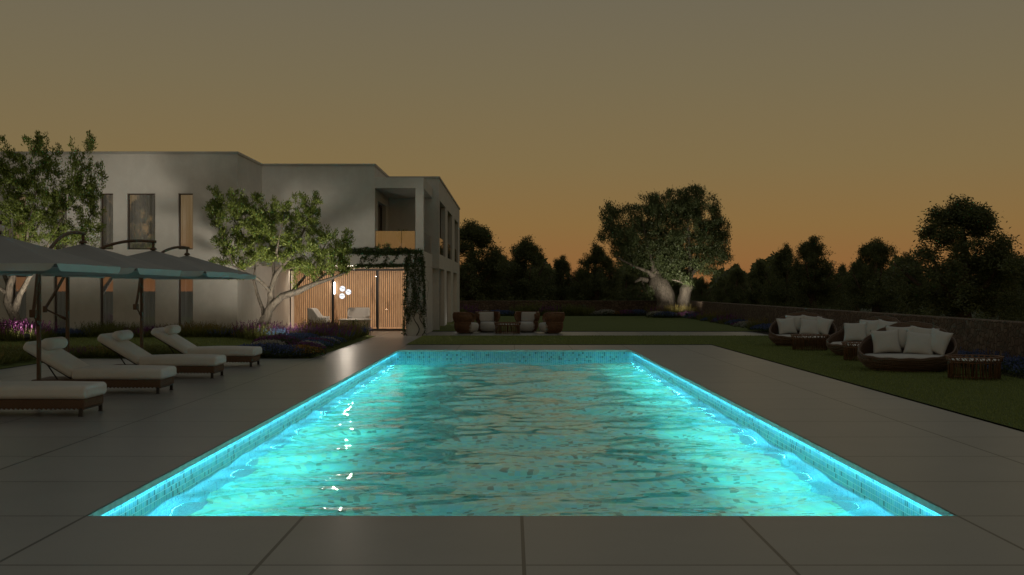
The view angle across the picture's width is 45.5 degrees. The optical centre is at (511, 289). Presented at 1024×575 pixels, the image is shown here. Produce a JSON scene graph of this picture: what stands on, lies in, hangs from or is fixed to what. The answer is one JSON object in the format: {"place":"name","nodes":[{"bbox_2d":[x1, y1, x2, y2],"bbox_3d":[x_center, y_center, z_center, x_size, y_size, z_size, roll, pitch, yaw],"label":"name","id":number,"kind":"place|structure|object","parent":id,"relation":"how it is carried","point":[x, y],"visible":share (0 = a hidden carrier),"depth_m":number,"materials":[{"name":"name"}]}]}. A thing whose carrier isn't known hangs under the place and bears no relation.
{"place":"outdoors","nodes":[
{"label":"outdoors","id":0,"kind":"place"},
{"bbox_2d":[0,359,41,368],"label":"lawn","id":1,"kind":"structure","parent":0,"point":[23,362],"depth_m":25.82,"materials":[{"name":"green plant"}]},
{"bbox_2d":[1,346,35,361],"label":"grass clump","id":2,"kind":"object","parent":1,"relation":"on","point":[25,357],"visible":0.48,"depth_m":26.38,"materials":[{"name":"green plant"}]},
{"bbox_2d":[0,335,374,358],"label":"lawn","id":3,"kind":"structure","parent":0,"point":[359,339],"depth_m":33.36,"materials":[{"name":"green plant"}]},
{"bbox_2d":[0,317,32,340],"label":"flower clump","id":4,"kind":"object","parent":3,"relation":"on","point":[4,328],"visible":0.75,"depth_m":34.07,"materials":[{"name":"purple plant"}]},
{"bbox_2d":[1,320,50,341],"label":"flower clump","id":5,"kind":"object","parent":3,"relation":"on","point":[19,336],"visible":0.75,"depth_m":33.88,"materials":[{"name":"purple plant"}]},
{"bbox_2d":[10,320,58,337],"bbox_3d":[-13.688,1.158,35.011,1.472,0.608,1.471,0,0,-43],"label":"flower clump","id":6,"kind":"object","parent":3,"relation":"on","point":[50,334],"visible":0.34,"depth_m":34.96,"materials":[{"name":"purple plant"}]},
{"bbox_2d":[0,130,108,327],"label":"tree","id":7,"kind":"object","parent":3,"relation":"on","point":[28,214],"visible":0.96,"depth_m":34.82,"materials":[{"name":"green plant"}]},
{"bbox_2d":[79,345,116,356],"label":"grass clump","id":8,"kind":"object","parent":3,"relation":"on","point":[96,353],"visible":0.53,"depth_m":28.41,"materials":[{"name":"green plant"}]},
{"bbox_2d":[81,323,116,337],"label":"grass clump","id":9,"kind":"object","parent":3,"relation":"on","point":[92,333],"visible":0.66,"depth_m":36.76,"materials":[{"name":"green plant"}]},
{"bbox_2d":[103,321,139,333],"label":"grass clump","id":10,"kind":"object","parent":3,"relation":"on","point":[120,327],"visible":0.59,"depth_m":36.78,"materials":[{"name":"green plant"}]},
{"bbox_2d":[126,326,152,337],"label":"flower clump","id":11,"kind":"object","parent":3,"relation":"on","point":[146,333],"visible":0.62,"depth_m":36.65,"materials":[{"name":"green plant"}]},
{"bbox_2d":[183,321,221,337],"bbox_3d":[-9.391,1.208,37.067,1.194,0.508,1.193,0,0,-43],"label":"grass clump","id":12,"kind":"object","parent":3,"relation":"on","point":[197,332],"visible":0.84,"depth_m":36.78,"materials":[{"name":"green plant"}]},
{"bbox_2d":[206,323,239,336],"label":"grass clump","id":13,"kind":"object","parent":3,"relation":"on","point":[220,331],"visible":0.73,"depth_m":36.83,"materials":[{"name":"green plant"}]},
{"bbox_2d":[232,319,272,338],"bbox_3d":[-7.639,1.159,36.217,1.304,0.606,1.304,0,0,33],"label":"flower clump","id":14,"kind":"object","parent":3,"relation":"on","point":[239,333],"visible":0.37,"depth_m":35.97,"materials":[{"name":"purple plant"}]},
{"bbox_2d":[242,324,271,339],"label":"grass clump","id":15,"kind":"object","parent":3,"relation":"on","point":[253,335],"visible":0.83,"depth_m":34.80,"materials":[{"name":"green plant"}]},
{"bbox_2d":[251,342,292,356],"bbox_3d":[-5.782,1.405,28.854,1.363,0.355,1.389,0,0,28],"label":"flower clump","id":16,"kind":"object","parent":3,"relation":"on","point":[268,345],"visible":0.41,"depth_m":28.53,"materials":[{"name":"purple plant"}]},
{"bbox_2d":[250,333,301,343],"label":"flower clump","id":17,"kind":"object","parent":3,"relation":"on","point":[287,339],"visible":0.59,"depth_m":30.74,"materials":[{"name":"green plant"}]},
{"bbox_2d":[202,184,355,329],"bbox_3d":[-6.937,-0.850,36.206,4.509,4.570,2.011,0,0,0],"label":"tree","id":18,"kind":"object","parent":3,"relation":"on","point":[260,228],"visible":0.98,"depth_m":36.02,"materials":[{"name":"green plant"}]},
{"bbox_2d":[263,343,307,356],"bbox_3d":[-5.374,1.425,28.854,1.373,0.313,1.348,0,0,-29],"label":"flower clump","id":19,"kind":"object","parent":3,"relation":"on","point":[287,345],"visible":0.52,"depth_m":28.47,"materials":[{"name":"purple plant"}]},
{"bbox_2d":[264,346,315,358],"bbox_3d":[-5.226,1.458,28.736,1.314,0.318,1.290,0,0,-40],"label":"flower clump","id":20,"kind":"object","parent":3,"relation":"on","point":[283,354],"visible":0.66,"depth_m":28.31,"materials":[{"name":"purple plant"}]},
{"bbox_2d":[286,345,326,356],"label":"flower clump","id":21,"kind":"object","parent":3,"relation":"on","point":[316,350],"visible":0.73,"depth_m":28.58,"materials":[{"name":"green plant"}]},
{"bbox_2d":[285,323,329,335],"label":"flower clump","id":22,"kind":"object","parent":3,"relation":"on","point":[304,330],"visible":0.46,"depth_m":34.84,"materials":[{"name":"purple plant"}]},
{"bbox_2d":[310,326,350,342],"bbox_3d":[-5.229,1.265,35.090,1.206,0.550,1.168,0,0,27],"label":"flower clump","id":23,"kind":"object","parent":3,"relation":"on","point":[341,334],"visible":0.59,"depth_m":34.99,"materials":[{"name":"purple plant"}]},
{"bbox_2d":[0,299,1023,431],"bbox_3d":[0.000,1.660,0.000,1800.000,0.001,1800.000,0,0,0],"label":"ground","id":24,"kind":"structure","parent":0,"point":[865,309],"depth_m":36.76,"materials":[{"name":"grey concrete"}]},
{"bbox_2d":[0,151,459,335],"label":"house","id":25,"kind":"structure","parent":24,"relation":"on","point":[373,205],"depth_m":41.90,"materials":[{"name":"paint"}]},
{"bbox_2d":[16,277,25,322],"bbox_3d":[-15.407,0.425,38.611,0.508,1.790,0.139,0,0,0],"label":"curtain","id":26,"kind":"object","parent":25,"relation":"hanging from","point":[19,284],"visible":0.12,"depth_m":38.62,"materials":[{"name":"fabric"}]},
{"bbox_2d":[58,277,65,328],"bbox_3d":[-14.107,0.425,38.620,0.495,1.790,0.158,0,0,0],"label":"curtain","id":27,"kind":"object","parent":25,"relation":"hanging from","point":[62,304],"visible":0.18,"depth_m":38.61,"materials":[{"name":"fabric"}]},
{"bbox_2d":[103,277,112,325],"bbox_3d":[-12.674,0.425,38.627,0.470,1.790,0.145,0,0,0],"label":"curtain","id":28,"kind":"object","parent":25,"relation":"hanging from","point":[107,299],"visible":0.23,"depth_m":38.62,"materials":[{"name":"fabric"}]},
{"bbox_2d":[104,195,112,247],"bbox_3d":[-12.667,-2.124,38.580,0.457,1.854,0.156,0,0,0],"label":"window","id":29,"kind":"structure","parent":25,"relation":"hanging from","point":[108,220],"depth_m":38.58,"materials":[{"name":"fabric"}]},
{"bbox_2d":[128,194,154,248],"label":"window","id":30,"kind":"structure","parent":25,"relation":"hanging from","point":[143,217],"depth_m":38.57,"materials":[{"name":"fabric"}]},
{"bbox_2d":[144,278,154,328],"bbox_3d":[-11.381,0.425,38.618,0.521,1.790,0.151,0,0,0],"label":"curtain","id":31,"kind":"object","parent":25,"relation":"hanging from","point":[149,301],"visible":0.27,"depth_m":38.61,"materials":[{"name":"fabric"}]},
{"bbox_2d":[179,194,192,248],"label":"window","id":32,"kind":"structure","parent":25,"relation":"hanging from","point":[187,220],"depth_m":38.56,"materials":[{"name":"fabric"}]},
{"bbox_2d":[185,279,192,326],"bbox_3d":[-10.133,0.425,38.614,0.381,1.790,0.134,0,0,3],"label":"curtain","id":33,"kind":"object","parent":25,"relation":"hanging from","point":[188,300],"visible":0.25,"depth_m":38.64,"materials":[{"name":"fabric"}]},
{"bbox_2d":[290,269,332,325],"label":"sliding door","id":34,"kind":"structure","parent":25,"relation":"in","point":[290,269],"depth_m":46.88,"materials":[{"name":"metal"}]},
{"bbox_2d":[333,269,377,329],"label":"sliding door","id":35,"kind":"structure","parent":25,"relation":"in","point":[376,270],"depth_m":46.88,"materials":[{"name":"metal"}]},
{"bbox_2d":[321,246,428,335],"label":"climbing plant","id":36,"kind":"object","parent":25,"relation":"attached to","point":[390,251],"visible":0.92,"depth_m":41.81,"materials":[{"name":"green plant"}]},
{"bbox_2d":[378,269,405,329],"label":"sliding door","id":37,"kind":"structure","parent":25,"relation":"in","point":[378,269],"depth_m":46.88,"materials":[{"name":"metal"}]},
{"bbox_2d":[394,229,406,247],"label":"potted plant","id":38,"kind":"object","parent":25,"relation":"on","point":[400,236],"visible":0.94,"depth_m":43.49,"materials":[{"name":"green plant"}]},
{"bbox_2d":[460,218,548,300],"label":"woodland tree","id":39,"kind":"object","parent":24,"relation":"on","point":[489,263],"visible":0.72,"depth_m":79.17,"materials":[{"name":"green plant"}]},
{"bbox_2d":[0,336,1023,574],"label":"pool deck","id":40,"kind":"structure","parent":24,"relation":"on","point":[64,474],"depth_m":8.61,"materials":[{"name":"stone"}]},
{"bbox_2d":[0,381,106,416],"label":"sun lounger","id":41,"kind":"object","parent":40,"relation":"on","point":[80,396],"visible":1,"depth_m":15.35,"materials":[{"name":"cloth"},{"name":"wood"}]},
{"bbox_2d":[0,220,120,273],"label":"cantilever parasol","id":42,"kind":"object","parent":40,"relation":"on","point":[19,256],"visible":1,"depth_m":14.82,"materials":[{"name":"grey fabric"}]},
{"bbox_2d":[0,231,180,380],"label":"cantilever parasol","id":43,"kind":"object","parent":40,"relation":"on","point":[130,266],"visible":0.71,"depth_m":17.87,"materials":[{"name":"fabric"}]},
{"bbox_2d":[23,337,176,393],"bbox_3d":[-6.412,1.175,19.080,2.154,0.851,0.834,0,0,0],"label":"sun lounger","id":44,"kind":"object","parent":40,"relation":"on","point":[59,359],"visible":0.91,"depth_m":18.70,"materials":[{"name":"cloth"},{"name":"wood"}]},
{"bbox_2d":[43,239,237,352],"bbox_3d":[-6.495,0.365,21.400,2.883,2.470,2.452,0,0,0],"label":"cantilever parasol","id":45,"kind":"object","parent":40,"relation":"on","point":[189,268],"visible":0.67,"depth_m":20.81,"materials":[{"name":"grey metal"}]},
{"bbox_2d":[97,330,225,377],"bbox_3d":[-6.382,1.175,22.340,2.154,0.851,0.834,0,0,0],"label":"sun lounger","id":46,"kind":"object","parent":40,"relation":"on","point":[119,343],"visible":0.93,"depth_m":21.96,"materials":[{"name":"cloth"},{"name":"wood"}]},
{"bbox_2d":[112,246,255,348],"bbox_3d":[-6.540,0.365,24.435,2.332,2.470,2.662,0,0,0],"label":"cantilever parasol","id":47,"kind":"object","parent":40,"relation":"on","point":[243,275],"visible":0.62,"depth_m":24.30,"materials":[{"name":"teal metal"}]},
{"bbox_2d":[151,325,261,366],"bbox_3d":[-6.382,1.175,25.600,2.154,0.851,0.834,0,0,0],"label":"sun lounger","id":48,"kind":"object","parent":40,"relation":"on","point":[169,336],"visible":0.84,"depth_m":25.22,"materials":[{"name":"cloth"},{"name":"wood"}]},
{"bbox_2d":[88,350,954,515],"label":"swimming pool","id":49,"kind":"structure","parent":40,"relation":"in","point":[835,468],"depth_m":14.19,"materials":[{"name":"tile"}]},
{"bbox_2d":[143,359,897,515],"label":"water","id":50,"kind":"structure","parent":49,"relation":"in","point":[416,437],"depth_m":13.58,"materials":[{"name":"teal liquid"}]},
{"bbox_2d":[485,234,560,300],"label":"woodland tree","id":51,"kind":"object","parent":24,"relation":"on","point":[526,280],"visible":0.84,"depth_m":81.26,"materials":[{"name":"green plant"}]},
{"bbox_2d":[533,266,558,300],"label":"woodland tree","id":52,"kind":"object","parent":24,"relation":"on","point":[549,270],"visible":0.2,"depth_m":91.57,"materials":[{"name":"green plant"}]},
{"bbox_2d":[534,254,582,300],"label":"woodland tree","id":53,"kind":"object","parent":24,"relation":"on","point":[561,264],"visible":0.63,"depth_m":83.65,"materials":[{"name":"green plant"}]},
{"bbox_2d":[460,301,676,315],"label":"garden wall","id":54,"kind":"structure","parent":24,"relation":"on","point":[597,305],"depth_m":70.00,"materials":[{"name":"stone"}]},
{"bbox_2d":[557,241,634,300],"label":"woodland tree","id":55,"kind":"object","parent":24,"relation":"on","point":[601,279],"visible":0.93,"depth_m":81.50,"materials":[{"name":"green plant"}]},
{"bbox_2d":[603,271,642,300],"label":"woodland tree","id":56,"kind":"object","parent":24,"relation":"on","point":[628,280],"visible":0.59,"depth_m":89.73,"materials":[{"name":"green plant"}]},
{"bbox_2d":[635,284,676,300],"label":"woodland tree","id":57,"kind":"object","parent":24,"relation":"on","point":[643,298],"visible":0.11,"depth_m":87.68,"materials":[{"name":"green plant"}]},
{"bbox_2d":[669,278,693,300],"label":"woodland tree","id":58,"kind":"object","parent":24,"relation":"on","point":[676,286],"visible":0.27,"depth_m":91.62,"materials":[{"name":"green plant"}]},
{"bbox_2d":[690,276,715,301],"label":"woodland tree","id":59,"kind":"object","parent":24,"relation":"on","point":[701,286],"visible":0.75,"depth_m":87.72,"materials":[{"name":"green plant"}]},
{"bbox_2d":[460,251,972,302],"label":"wood","id":60,"kind":"object","parent":24,"relation":"on","point":[712,284],"visible":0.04,"depth_m":123.23,"materials":[{"name":"green plant"}]},
{"bbox_2d":[710,279,726,301],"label":"woodland tree","id":61,"kind":"object","parent":24,"relation":"on","point":[720,285],"visible":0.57,"depth_m":99.85,"materials":[{"name":"green plant"}]},
{"bbox_2d":[720,266,750,303],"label":"woodland tree","id":62,"kind":"object","parent":24,"relation":"on","point":[730,291],"visible":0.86,"depth_m":83.78,"materials":[{"name":"green plant"}]},
{"bbox_2d":[735,258,781,305],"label":"woodland tree","id":63,"kind":"object","parent":24,"relation":"on","point":[758,273],"visible":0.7,"depth_m":79.72,"materials":[{"name":"green plant"}]},
{"bbox_2d":[757,242,809,306],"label":"woodland tree","id":64,"kind":"object","parent":24,"relation":"on","point":[784,254],"visible":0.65,"depth_m":73.77,"materials":[{"name":"green plant"}]},
{"bbox_2d":[764,233,851,309],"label":"woodland tree","id":65,"kind":"object","parent":24,"relation":"on","point":[811,282],"visible":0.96,"depth_m":69.59,"materials":[{"name":"green plant"}]},
{"bbox_2d":[822,262,857,309],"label":"woodland tree","id":66,"kind":"object","parent":24,"relation":"on","point":[843,270],"visible":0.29,"depth_m":77.69,"materials":[{"name":"green plant"}]},
{"bbox_2d":[690,301,1023,357],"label":"garden wall","id":67,"kind":"structure","parent":24,"relation":"on","point":[988,335],"depth_m":28.18,"materials":[{"name":"stone"}]},
{"bbox_2d":[814,236,908,312],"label":"woodland tree","id":68,"kind":"object","parent":24,"relation":"on","point":[876,255],"visible":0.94,"depth_m":61.65,"materials":[{"name":"green plant"}]},
{"bbox_2d":[886,251,935,313],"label":"woodland tree","id":69,"kind":"object","parent":24,"relation":"on","point":[908,281],"visible":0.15,"depth_m":63.78,"materials":[{"name":"green plant"}]},
{"bbox_2d":[862,194,1023,320],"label":"woodland tree","id":70,"kind":"object","parent":24,"relation":"on","point":[1000,267],"visible":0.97,"depth_m":43.21,"materials":[{"name":"green plant"}]},
{"bbox_2d":[994,257,1023,320],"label":"woodland tree","id":71,"kind":"object","parent":24,"relation":"on","point":[1012,309],"visible":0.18,"depth_m":49.88,"materials":[{"name":"green plant"}]},
{"bbox_2d":[0,0,1023,283],"label":"sky","id":72,"kind":"structure","parent":0,"point":[840,121],"materials":[{"name":"orange"}]},
{"bbox_2d":[370,331,767,335],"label":"terrace path","id":73,"kind":"structure","parent":0,"point":[385,333],"depth_m":44.25,"materials":[{"name":"grey concrete"}]},
{"bbox_2d":[307,308,330,323],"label":"white armchair","id":74,"kind":"object","parent":73,"relation":"on","point":[314,314],"visible":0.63,"depth_m":42.68,"materials":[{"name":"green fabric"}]},
{"bbox_2d":[340,319,370,334],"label":"round table","id":75,"kind":"object","parent":73,"relation":"on","point":[361,320],"visible":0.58,"depth_m":42.50,"materials":[{"name":"white wood"}]},
{"bbox_2d":[347,307,369,318],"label":"white armchair","id":76,"kind":"object","parent":73,"relation":"on","point":[358,313],"visible":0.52,"depth_m":44.45,"materials":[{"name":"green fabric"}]},
{"bbox_2d":[453,312,478,333],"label":"rattan armchair","id":77,"kind":"object","parent":73,"relation":"on","point":[464,323],"visible":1,"depth_m":44.05,"materials":[{"name":"wicker"}]},
{"bbox_2d":[475,311,499,332],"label":"rattan armchair","id":78,"kind":"object","parent":73,"relation":"on","point":[485,320],"visible":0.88,"depth_m":45.37,"materials":[{"name":"fabric"}]},
{"bbox_2d":[494,322,520,333],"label":"wicker table","id":79,"kind":"object","parent":73,"relation":"on","point":[499,325],"visible":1,"depth_m":43.93,"materials":[{"name":"wicker"}]},
{"bbox_2d":[514,311,539,332],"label":"rattan armchair","id":80,"kind":"object","parent":73,"relation":"on","point":[528,320],"visible":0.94,"depth_m":45.35,"materials":[{"name":"fabric"}]},
{"bbox_2d":[539,312,564,333],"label":"rattan armchair","id":81,"kind":"object","parent":73,"relation":"on","point":[552,323],"visible":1,"depth_m":44.05,"materials":[{"name":"wicker"}]},
{"bbox_2d":[408,335,774,344],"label":"lawn","id":82,"kind":"structure","parent":0,"point":[575,339],"depth_m":38.67,"materials":[{"name":"green plant"}]},
{"bbox_2d":[433,316,756,330],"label":"lawn","id":83,"kind":"structure","parent":0,"point":[607,323],"depth_m":52.09,"materials":[{"name":"green plant"}]},
{"bbox_2d":[517,301,541,312],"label":"grass clump","id":84,"kind":"object","parent":83,"relation":"on","point":[532,308],"visible":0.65,"depth_m":68.91,"materials":[{"name":"green plant"}]},
{"bbox_2d":[576,304,594,315],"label":"grass clump","id":85,"kind":"object","parent":83,"relation":"on","point":[586,312],"visible":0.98,"depth_m":68.90,"materials":[{"name":"green plant"}]},
{"bbox_2d":[593,189,679,310],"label":"olive tree","id":86,"kind":"object","parent":83,"relation":"on","point":[646,262],"visible":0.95,"depth_m":66.55,"materials":[{"name":"green plant"}]},
{"bbox_2d":[655,180,733,308],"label":"olive tree","id":87,"kind":"object","parent":83,"relation":"on","point":[681,211],"visible":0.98,"depth_m":66.01,"materials":[{"name":"green plant"}]},
{"bbox_2d":[712,343,1023,429],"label":"lawn","id":88,"kind":"structure","parent":0,"point":[919,390],"depth_m":20.39,"materials":[{"name":"green plant"}]},
{"bbox_2d":[768,312,836,346],"bbox_3d":[8.185,1.115,34.402,1.894,0.947,1.742,0,0,13],"label":"nest daybed","id":89,"kind":"object","parent":88,"relation":"on","point":[775,337],"visible":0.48,"depth_m":34.36,"materials":[{"name":"wicker"}]},
{"bbox_2d":[776,317,797,334],"bbox_3d":[7.801,1.040,34.694,0.580,0.500,0.180,-3,-19,-13],"label":"pillow","id":90,"kind":"object","parent":89,"relation":"on","point":[787,325],"visible":1,"depth_m":34.62,"materials":[{"name":"white fabric"}]},
{"bbox_2d":[799,318,819,333],"bbox_3d":[8.434,1.070,34.589,0.580,0.500,0.180,6,-25,9],"label":"pillow","id":91,"kind":"object","parent":89,"relation":"on","point":[809,327],"visible":0.94,"depth_m":34.51,"materials":[{"name":"white fabric"}]},
{"bbox_2d":[816,316,832,333],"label":"pillow","id":92,"kind":"object","parent":89,"relation":"on","point":[824,324],"visible":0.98,"depth_m":34.40,"materials":[{"name":"white fabric"}]},
{"bbox_2d":[790,334,828,350],"bbox_3d":[7.796,1.382,32.001,0.994,0.413,0.994,0,0,-33],"label":"wicker table","id":93,"kind":"object","parent":88,"relation":"on","point":[799,337],"visible":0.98,"depth_m":31.73,"materials":[{"name":"wicker"}]},
{"bbox_2d":[841,341,861,360],"bbox_3d":[7.867,1.382,27.300,0.994,0.413,0.994,0,0,-34],"label":"wicker table","id":94,"kind":"object","parent":88,"relation":"on","point":[850,348],"visible":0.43,"depth_m":27.16,"materials":[{"name":"wicker"}]},
{"bbox_2d":[826,316,899,355],"bbox_3d":[8.504,1.115,29.402,1.742,0.947,1.894,0,0,-38],"label":"nest daybed","id":95,"kind":"object","parent":88,"relation":"on","point":[834,343],"visible":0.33,"depth_m":29.73,"materials":[{"name":"wicker"}]},
{"bbox_2d":[843,322,866,341],"bbox_3d":[8.389,1.040,29.870,0.580,0.500,0.180,-4,-22,26],"label":"pillow","id":96,"kind":"object","parent":95,"relation":"on","point":[854,331],"visible":0.96,"depth_m":29.81,"materials":[{"name":"white fabric"}]},
{"bbox_2d":[859,319,878,335],"bbox_3d":[8.719,0.970,29.822,0.580,0.500,0.180,0,-18,40],"label":"pillow","id":97,"kind":"object","parent":95,"relation":"on","point":[872,325],"visible":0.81,"depth_m":29.74,"materials":[{"name":"white fabric"}]},
{"bbox_2d":[857,321,957,371],"bbox_3d":[7.762,1.115,24.002,1.894,0.947,1.742,0,0,27],"label":"nest daybed","id":98,"kind":"object","parent":88,"relation":"on","point":[898,361],"visible":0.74,"depth_m":23.56,"materials":[{"name":"wicker"}]},
{"bbox_2d":[870,329,902,353],"bbox_3d":[7.460,1.040,24.378,0.580,0.500,0.180,-3,-20,1],"label":"pillow","id":99,"kind":"object","parent":98,"relation":"on","point":[885,341],"visible":1,"depth_m":24.30,"materials":[{"name":"white fabric"}]},
{"bbox_2d":[885,326,911,347],"bbox_3d":[7.778,0.970,24.474,0.580,0.500,0.180,0,-18,15],"label":"pillow","id":100,"kind":"object","parent":98,"relation":"on","point":[902,336],"visible":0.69,"depth_m":24.41,"materials":[{"name":"white fabric"}]},
{"bbox_2d":[903,330,932,354],"bbox_3d":[8.049,1.070,24.123,0.580,0.500,0.180,6,-24,23],"label":"pillow","id":101,"kind":"object","parent":98,"relation":"on","point":[918,343],"visible":0.99,"depth_m":24.06,"materials":[{"name":"white fabric"}]},
{"bbox_2d":[930,327,953,354],"bbox_3d":[8.351,1.030,23.969,0.180,0.500,0.580,22,1,-27],"label":"pillow","id":102,"kind":"object","parent":98,"relation":"on","point":[940,340],"visible":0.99,"depth_m":23.83,"materials":[{"name":"white fabric"}]},
{"bbox_2d":[945,354,1003,380],"bbox_3d":[8.209,1.382,21.699,0.994,0.413,0.994,0,0,17],"label":"wicker table","id":103,"kind":"object","parent":88,"relation":"on","point":[990,360],"visible":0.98,"depth_m":21.45,"materials":[{"name":"wicker"}]},
{"bbox_2d":[746,331,1023,378],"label":"soil","id":104,"kind":"structure","parent":0,"point":[763,332],"depth_m":24.05,"materials":[{"name":"brown soil"}]},
{"bbox_2d":[958,347,1008,366],"bbox_3d":[9.544,1.381,24.865,1.243,0.378,1.346,0,0,-16],"label":"flower clump","id":105,"kind":"object","parent":104,"relation":"on","point":[977,353],"visible":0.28,"depth_m":24.72,"materials":[{"name":"purple plant"}]},
{"bbox_2d":[977,355,1023,372],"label":"flower clump","id":106,"kind":"object","parent":104,"relation":"on","point":[1010,362],"visible":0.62,"depth_m":22.66,"materials":[{"name":"purple plant"}]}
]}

